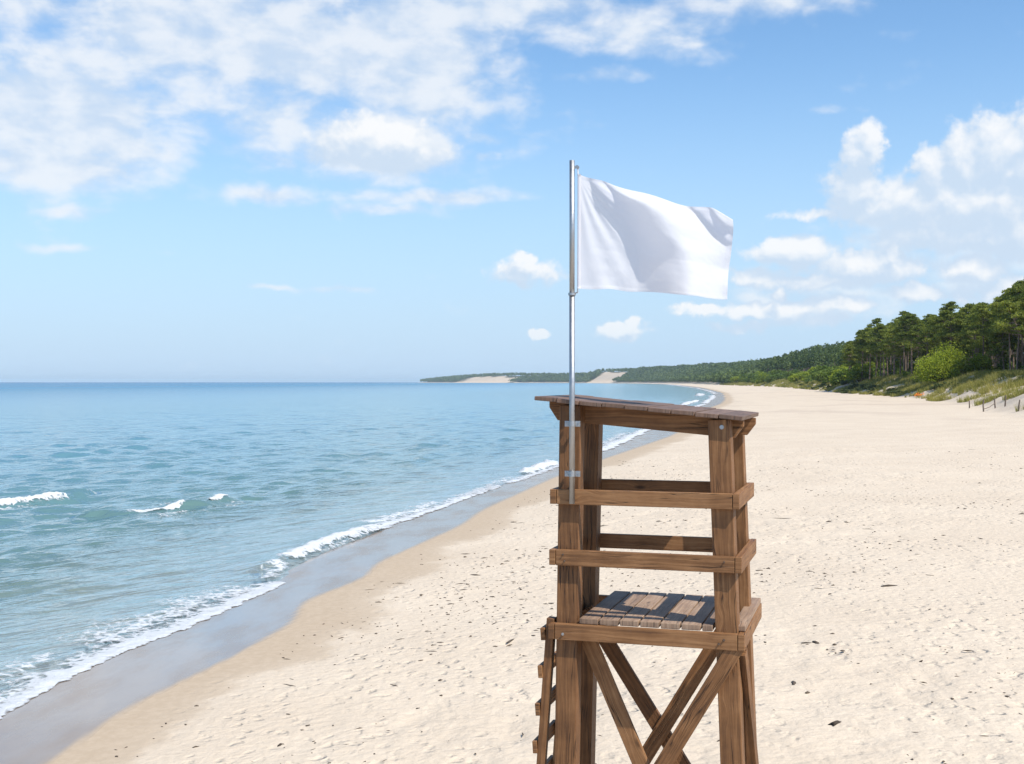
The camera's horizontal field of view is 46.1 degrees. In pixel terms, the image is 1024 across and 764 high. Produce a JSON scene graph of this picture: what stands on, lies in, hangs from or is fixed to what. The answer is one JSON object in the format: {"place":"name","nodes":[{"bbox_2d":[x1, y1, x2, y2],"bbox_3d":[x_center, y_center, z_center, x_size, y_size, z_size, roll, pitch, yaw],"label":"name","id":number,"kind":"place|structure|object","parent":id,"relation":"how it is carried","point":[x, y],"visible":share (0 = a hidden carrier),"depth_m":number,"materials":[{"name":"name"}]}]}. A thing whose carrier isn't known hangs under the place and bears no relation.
{"place":"outdoors","nodes":[
{"label":"outdoors","id":0,"kind":"place"},
{"bbox_2d":[0,382,713,698],"bbox_3d":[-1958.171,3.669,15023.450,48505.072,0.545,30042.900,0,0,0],"label":"sea water","id":1,"kind":"structure","parent":0,"point":[105,457],"depth_m":53.95,"materials":[{"name":"blue liquid"}]},
{"bbox_2d":[0,492,67,509],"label":"breaking wave","id":2,"kind":"object","parent":1,"relation":"on","point":[15,500],"visible":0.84,"depth_m":36.45,"materials":[{"name":"liquid"}]},
{"bbox_2d":[130,499,186,515],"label":"breaking wave","id":3,"kind":"object","parent":1,"relation":"on","point":[173,505],"visible":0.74,"depth_m":34.64,"materials":[{"name":"liquid"}]},
{"bbox_2d":[210,493,243,505],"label":"breaking wave","id":4,"kind":"object","parent":1,"relation":"on","point":[217,496],"visible":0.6,"depth_m":36.85,"materials":[{"name":"liquid"}]},
{"bbox_2d":[0,383,717,718],"bbox_3d":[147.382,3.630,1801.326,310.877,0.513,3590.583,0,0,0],"label":"sea foam","id":5,"kind":"object","parent":1,"relation":"on","point":[36,685],"visible":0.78,"depth_m":19.19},
{"bbox_2d":[0,358,1023,763],"bbox_3d":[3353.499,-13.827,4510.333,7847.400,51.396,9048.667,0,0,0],"label":"sand beach","id":6,"kind":"structure","parent":0,"point":[126,706],"depth_m":17.22,"materials":[{"name":"beige sand"}]},
{"bbox_2d":[114,449,1023,763],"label":"beach debris","id":7,"kind":"object","parent":6,"relation":"on","point":[834,723],"visible":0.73,"depth_m":18.37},
{"bbox_2d":[532,395,761,763],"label":"lifeguard chair","id":8,"kind":"object","parent":6,"relation":"on","point":[579,629],"visible":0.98,"depth_m":7.60,"materials":[{"name":"wood"}]},
{"bbox_2d":[565,160,579,503],"bbox_3d":[0.379,-0.312,7.544,0.100,2.149,0.070,0,0,17],"label":"flagpole","id":9,"kind":"object","parent":8,"relation":"attached to","point":[572,424],"visible":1,"depth_m":7.52,"materials":[{"name":"metal"}]},
{"bbox_2d":[577,169,732,299],"bbox_3d":[0.895,-0.924,7.457,0.975,0.824,0.255,0,0,0],"label":"flag","id":10,"kind":"object","parent":9,"relation":"attached to","point":[631,241],"visible":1,"depth_m":7.53,"materials":[{"name":"white fabric"}]},
{"bbox_2d":[419,340,1023,381],"bbox_3d":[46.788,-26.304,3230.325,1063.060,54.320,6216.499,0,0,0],"label":"pine forest","id":11,"kind":"object","parent":6,"relation":"on","point":[827,354],"visible":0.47,"depth_m":1943.87,"materials":[{"name":"green plant"}]},
{"bbox_2d":[730,375,740,381],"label":"shrub","id":12,"kind":"object","parent":6,"relation":"on","point":[733,379],"visible":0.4,"depth_m":1065.55,"materials":[{"name":"green plant"}]},
{"bbox_2d":[738,373,748,381],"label":"shrub","id":13,"kind":"object","parent":6,"relation":"on","point":[740,379],"visible":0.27,"depth_m":1002.58,"materials":[{"name":"green plant"}]},
{"bbox_2d":[745,374,754,382],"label":"shrub","id":14,"kind":"object","parent":6,"relation":"on","point":[749,377],"visible":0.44,"depth_m":928.36,"materials":[{"name":"green plant"}]},
{"bbox_2d":[755,372,767,383],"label":"shrub","id":15,"kind":"object","parent":6,"relation":"on","point":[761,378],"visible":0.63,"depth_m":832.89,"materials":[{"name":"green plant"}]},
{"bbox_2d":[767,374,785,381],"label":"shrub","id":16,"kind":"object","parent":6,"relation":"on","point":[775,377],"visible":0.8,"depth_m":773.47,"materials":[{"name":"green plant"}]},
{"bbox_2d":[785,369,799,379],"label":"shrub","id":17,"kind":"object","parent":6,"relation":"on","point":[789,372],"visible":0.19,"depth_m":738.88,"materials":[{"name":"green plant"}]},
{"bbox_2d":[787,371,802,382],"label":"shrub","id":18,"kind":"object","parent":6,"relation":"on","point":[793,377],"visible":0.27,"depth_m":628.88,"materials":[{"name":"green plant"}]},
{"bbox_2d":[797,371,807,381],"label":"shrub","id":19,"kind":"object","parent":6,"relation":"on","point":[801,376],"visible":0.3,"depth_m":590.88,"materials":[{"name":"green plant"}]},
{"bbox_2d":[804,367,816,376],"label":"shrub","id":20,"kind":"object","parent":6,"relation":"on","point":[810,371],"visible":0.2,"depth_m":536.40,"materials":[{"name":"green plant"}]},
{"bbox_2d":[804,368,817,383],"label":"shrub","id":21,"kind":"object","parent":6,"relation":"on","point":[807,379],"visible":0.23,"depth_m":529.75,"materials":[{"name":"green plant"}]},
{"bbox_2d":[814,370,824,381],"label":"shrub","id":22,"kind":"object","parent":6,"relation":"on","point":[817,375],"visible":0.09,"depth_m":469.10,"materials":[{"name":"green plant"}]},
{"bbox_2d":[811,365,828,380],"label":"shrub","id":23,"kind":"object","parent":6,"relation":"on","point":[820,368],"visible":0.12,"depth_m":496.42,"materials":[{"name":"green plant"}]},
{"bbox_2d":[820,366,836,382],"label":"shrub","id":24,"kind":"object","parent":6,"relation":"on","point":[825,374],"visible":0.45,"depth_m":434.70,"materials":[{"name":"green plant"}]},
{"bbox_2d":[828,366,847,379],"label":"shrub","id":25,"kind":"object","parent":6,"relation":"on","point":[834,371],"visible":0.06,"depth_m":393.61,"materials":[{"name":"green plant"}]},
{"bbox_2d":[829,367,852,385],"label":"shrub","id":26,"kind":"object","parent":6,"relation":"on","point":[834,380],"visible":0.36,"depth_m":381.89,"materials":[{"name":"green plant"}]},
{"bbox_2d":[838,367,850,380],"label":"shrub","id":27,"kind":"object","parent":6,"relation":"on","point":[843,378],"visible":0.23,"depth_m":379.89,"materials":[{"name":"green plant"}]},
{"bbox_2d":[840,380,849,384],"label":"bush","id":28,"kind":"object","parent":6,"relation":"on","point":[842,382],"visible":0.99,"depth_m":350.24,"materials":[{"name":"green plant"}]},
{"bbox_2d":[839,341,854,369],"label":"pine tree","id":29,"kind":"object","parent":6,"relation":"on","point":[843,347],"visible":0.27,"depth_m":364.60,"materials":[{"name":"green plant"}]},
{"bbox_2d":[840,345,858,368],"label":"pine tree","id":30,"kind":"object","parent":6,"relation":"on","point":[848,361],"visible":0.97,"depth_m":349.11,"materials":[{"name":"green plant"}]},
{"bbox_2d":[842,341,858,369],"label":"pine tree","id":31,"kind":"object","parent":6,"relation":"on","point":[850,344],"visible":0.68,"depth_m":351.69,"materials":[{"name":"green plant"}]},
{"bbox_2d":[846,363,871,381],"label":"shrub","id":32,"kind":"object","parent":6,"relation":"on","point":[853,373],"visible":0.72,"depth_m":341.86,"materials":[{"name":"green plant"}]},
{"bbox_2d":[852,329,866,381],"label":"pine tree","id":33,"kind":"object","parent":6,"relation":"on","point":[856,342],"visible":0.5,"depth_m":340.70,"materials":[{"name":"green plant"}]},
{"bbox_2d":[855,347,871,361],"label":"pine tree","id":34,"kind":"object","parent":6,"relation":"on","point":[860,359],"visible":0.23,"depth_m":356.70,"materials":[{"name":"green plant"}]},
{"bbox_2d":[853,361,875,379],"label":"shrub","id":35,"kind":"object","parent":6,"relation":"on","point":[865,367],"visible":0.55,"depth_m":341.41,"materials":[{"name":"green plant"}]},
{"bbox_2d":[855,327,877,378],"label":"pine tree","id":36,"kind":"object","parent":6,"relation":"on","point":[864,334],"visible":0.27,"depth_m":334.54,"materials":[{"name":"green plant"}]},
{"bbox_2d":[854,347,882,359],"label":"pine tree","id":37,"kind":"object","parent":6,"relation":"on","point":[866,353],"visible":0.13,"depth_m":344.52,"materials":[{"name":"green plant"}]},
{"bbox_2d":[863,384,875,389],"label":"bush","id":38,"kind":"object","parent":6,"relation":"on","point":[867,387],"visible":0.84,"depth_m":280.44,"materials":[{"name":"green plant"}]},
{"bbox_2d":[862,327,879,377],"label":"pine tree","id":39,"kind":"object","parent":6,"relation":"on","point":[867,341],"visible":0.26,"depth_m":325.41,"materials":[{"name":"green plant"}]},
{"bbox_2d":[719,368,1023,411],"bbox_3d":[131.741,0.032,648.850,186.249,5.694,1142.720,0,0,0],"label":"dune grass","id":40,"kind":"structure","parent":6,"relation":"on","point":[986,379],"depth_m":201.50,"materials":[{"name":"green plant"}]},
{"bbox_2d":[866,324,884,375],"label":"pine tree","id":41,"kind":"object","parent":6,"relation":"on","point":[879,327],"visible":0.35,"depth_m":317.13,"materials":[{"name":"green plant"}]},
{"bbox_2d":[863,318,887,367],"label":"pine tree","id":42,"kind":"object","parent":6,"relation":"on","point":[874,321],"visible":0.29,"depth_m":335.34,"materials":[{"name":"green plant"}]},
{"bbox_2d":[869,356,886,366],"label":"pine tree","id":43,"kind":"object","parent":6,"relation":"on","point":[874,360],"visible":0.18,"depth_m":361.28,"materials":[{"name":"green plant"}]},
{"bbox_2d":[871,325,886,375],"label":"pine tree","id":44,"kind":"object","parent":6,"relation":"on","point":[885,327],"visible":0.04,"depth_m":328.36,"materials":[{"name":"green plant"}]},
{"bbox_2d":[867,366,892,376],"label":"shrub","id":45,"kind":"object","parent":6,"relation":"on","point":[872,370],"visible":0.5,"depth_m":336.01,"materials":[{"name":"green plant"}]},
{"bbox_2d":[873,370,886,376],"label":"shrub","id":46,"kind":"object","parent":6,"relation":"on","point":[878,375],"visible":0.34,"depth_m":333.63,"materials":[{"name":"green plant"}]},
{"bbox_2d":[870,329,892,377],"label":"pine tree","id":47,"kind":"object","parent":6,"relation":"on","point":[883,332],"visible":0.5,"depth_m":309.90,"materials":[{"name":"green plant"}]},
{"bbox_2d":[876,327,906,373],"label":"pine tree","id":48,"kind":"object","parent":6,"relation":"on","point":[888,335],"visible":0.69,"depth_m":294.40,"materials":[{"name":"green plant"}]},
{"bbox_2d":[883,325,901,373],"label":"pine tree","id":49,"kind":"object","parent":6,"relation":"on","point":[888,342],"visible":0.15,"depth_m":302.50,"materials":[{"name":"green plant"}]},
{"bbox_2d":[885,360,901,371],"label":"shrub","id":50,"kind":"object","parent":6,"relation":"on","point":[896,364],"visible":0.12,"depth_m":344.32,"materials":[{"name":"green plant"}]},
{"bbox_2d":[891,390,904,395],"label":"bush","id":51,"kind":"object","parent":6,"relation":"on","point":[896,391],"visible":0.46,"depth_m":234.62,"materials":[{"name":"green plant"}]},
{"bbox_2d":[889,311,908,370],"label":"pine tree","id":52,"kind":"object","parent":6,"relation":"on","point":[902,313],"visible":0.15,"depth_m":308.97,"materials":[{"name":"green plant"}]},
{"bbox_2d":[890,315,912,370],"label":"pine tree","id":53,"kind":"object","parent":6,"relation":"on","point":[897,341],"visible":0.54,"depth_m":288.30,"materials":[{"name":"green plant"}]},
{"bbox_2d":[895,362,916,373],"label":"shrub","id":54,"kind":"object","parent":6,"relation":"on","point":[898,368],"visible":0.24,"depth_m":331.26,"materials":[{"name":"green plant"}]},
{"bbox_2d":[907,353,908,371],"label":"pine tree","id":55,"kind":"object","parent":6,"relation":"on","point":[908,363],"depth_m":314.50,"materials":[{"name":"brown plant"}]},
{"bbox_2d":[892,313,924,374],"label":"pine tree","id":56,"kind":"object","parent":6,"relation":"on","point":[914,319],"visible":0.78,"depth_m":279.67,"materials":[{"name":"green plant"}]},
{"bbox_2d":[900,331,928,372],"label":"pine tree","id":57,"kind":"object","parent":6,"relation":"on","point":[907,350],"visible":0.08,"depth_m":290.86,"materials":[{"name":"green plant"}]},
{"bbox_2d":[902,323,933,366],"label":"pine tree","id":58,"kind":"object","parent":6,"relation":"on","point":[914,333],"visible":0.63,"depth_m":272.64,"materials":[{"name":"green plant"}]},
{"bbox_2d":[910,341,932,357],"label":"pine tree","id":59,"kind":"object","parent":6,"relation":"on","point":[916,354],"visible":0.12,"depth_m":283.17,"materials":[{"name":"green plant"}]},
{"bbox_2d":[913,324,938,356],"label":"pine tree","id":60,"kind":"object","parent":6,"relation":"on","point":[920,337],"visible":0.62,"depth_m":266.66,"materials":[{"name":"green plant"}]},
{"bbox_2d":[922,314,932,323],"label":"pine tree","id":61,"kind":"object","parent":6,"relation":"on","point":[925,319],"visible":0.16,"depth_m":298.23,"materials":[{"name":"green plant"}]},
{"bbox_2d":[922,314,941,352],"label":"pine tree","id":62,"kind":"object","parent":6,"relation":"on","point":[928,339],"visible":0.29,"depth_m":262.27,"materials":[{"name":"green plant"}]},
{"bbox_2d":[930,344,940,353],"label":"pine tree","id":63,"kind":"object","parent":6,"relation":"on","point":[934,348],"visible":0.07,"depth_m":268.97,"materials":[{"name":"green plant"}]},
{"bbox_2d":[933,382,946,387],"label":"bush","id":64,"kind":"object","parent":6,"relation":"on","point":[938,385],"visible":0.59,"depth_m":209.88,"materials":[{"name":"green plant"}]},
{"bbox_2d":[928,310,957,351],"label":"pine tree","id":65,"kind":"object","parent":6,"relation":"on","point":[934,321],"visible":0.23,"depth_m":254.25,"materials":[{"name":"green plant"}]},
{"bbox_2d":[910,340,977,381],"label":"shrub","id":66,"kind":"object","parent":6,"relation":"on","point":[937,368],"visible":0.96,"depth_m":224.07,"materials":[{"name":"green plant"}]},
{"bbox_2d":[934,301,965,351],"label":"pine tree","id":67,"kind":"object","parent":6,"relation":"on","point":[949,307],"visible":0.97,"depth_m":243.20,"materials":[{"name":"green plant"}]},
{"bbox_2d":[933,324,970,358],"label":"pine tree","id":68,"kind":"object","parent":6,"relation":"on","point":[942,339],"visible":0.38,"depth_m":248.16,"materials":[{"name":"green plant"}]},
{"bbox_2d":[955,325,973,373],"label":"pine tree","id":69,"kind":"object","parent":6,"relation":"on","point":[968,352],"visible":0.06,"depth_m":252.57,"materials":[{"name":"green plant"}]},
{"bbox_2d":[955,302,975,361],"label":"pine tree","id":70,"kind":"object","parent":6,"relation":"on","point":[968,306],"visible":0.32,"depth_m":259.05,"materials":[{"name":"green plant"}]},
{"bbox_2d":[958,315,972,357],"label":"pine tree","id":71,"kind":"object","parent":6,"relation":"on","point":[964,337],"visible":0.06,"depth_m":248.60,"materials":[{"name":"green plant"}]},
{"bbox_2d":[956,312,992,355],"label":"pine tree","id":72,"kind":"object","parent":6,"relation":"on","point":[978,344],"visible":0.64,"depth_m":230.28,"materials":[{"name":"green plant"}]},
{"bbox_2d":[959,323,992,351],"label":"pine tree","id":73,"kind":"object","parent":6,"relation":"on","point":[961,343],"visible":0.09,"depth_m":236.74,"materials":[{"name":"green plant"}]},
{"bbox_2d":[965,353,994,373],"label":"shrub","id":74,"kind":"object","parent":6,"relation":"on","point":[985,362],"visible":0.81,"depth_m":224.32,"materials":[{"name":"green plant"}]},
{"bbox_2d":[966,303,995,370],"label":"pine tree","id":75,"kind":"object","parent":6,"relation":"on","point":[980,308],"visible":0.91,"depth_m":224.12,"materials":[{"name":"green plant"}]},
{"bbox_2d":[971,302,992,355],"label":"pine tree","id":76,"kind":"object","parent":6,"relation":"on","point":[988,304],"visible":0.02,"depth_m":236.07,"materials":[{"name":"green plant"}]},
{"bbox_2d":[968,349,996,359],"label":"pine tree","id":77,"kind":"object","parent":6,"relation":"on","point":[980,353],"visible":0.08,"depth_m":272.58,"materials":[{"name":"green plant"}]},
{"bbox_2d":[978,327,1016,364],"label":"pine tree","id":78,"kind":"object","parent":6,"relation":"on","point":[989,342],"visible":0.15,"depth_m":228.62,"materials":[{"name":"green plant"}]},
{"bbox_2d":[990,307,1013,368],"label":"pine tree","id":79,"kind":"object","parent":6,"relation":"on","point":[1011,347],"visible":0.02,"depth_m":220.71,"materials":[{"name":"brown plant"}]},
{"bbox_2d":[988,287,1016,368],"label":"pine tree","id":80,"kind":"object","parent":6,"relation":"on","point":[994,305],"visible":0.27,"depth_m":212.78,"materials":[{"name":"green plant"}]},
{"bbox_2d":[985,318,1020,370],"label":"pine tree","id":81,"kind":"object","parent":6,"relation":"on","point":[998,349],"visible":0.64,"depth_m":217.91,"materials":[{"name":"green plant"}]},
{"bbox_2d":[991,300,1023,344],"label":"pine tree","id":82,"kind":"object","parent":6,"relation":"on","point":[1013,311],"visible":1,"depth_m":181.43,"materials":[{"name":"green plant"}]},
{"bbox_2d":[994,357,1021,370],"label":"shrub","id":83,"kind":"object","parent":6,"relation":"on","point":[1000,365],"visible":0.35,"depth_m":223.39,"materials":[{"name":"green plant"}]},
{"bbox_2d":[999,283,1023,368],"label":"pine tree","id":84,"kind":"object","parent":6,"relation":"on","point":[1015,291],"visible":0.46,"depth_m":207.41,"materials":[{"name":"green plant"}]},
{"bbox_2d":[1001,280,1023,368],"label":"pine tree","id":85,"kind":"object","parent":6,"relation":"on","point":[1021,282],"visible":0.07,"depth_m":214.85,"materials":[{"name":"green plant"}]},
{"bbox_2d":[1003,333,1023,361],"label":"pine tree","id":86,"kind":"object","parent":6,"relation":"on","point":[1016,343],"visible":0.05,"depth_m":237.04,"materials":[{"name":"green plant"}]},
{"bbox_2d":[1006,298,1023,324],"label":"pine tree","id":87,"kind":"object","parent":6,"relation":"on","point":[1020,302],"visible":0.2,"depth_m":202.72,"materials":[{"name":"green plant"}]},
{"bbox_2d":[1010,279,1023,325],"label":"pine tree","id":88,"kind":"object","parent":6,"relation":"on","point":[1022,304],"visible":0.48,"depth_m":197.21,"materials":[{"name":"green plant"}]},
{"bbox_2d":[0,0,1023,381],"label":"sky","id":89,"kind":"structure","parent":0,"point":[191,190],"materials":[{"name":"blue"}]}
]}

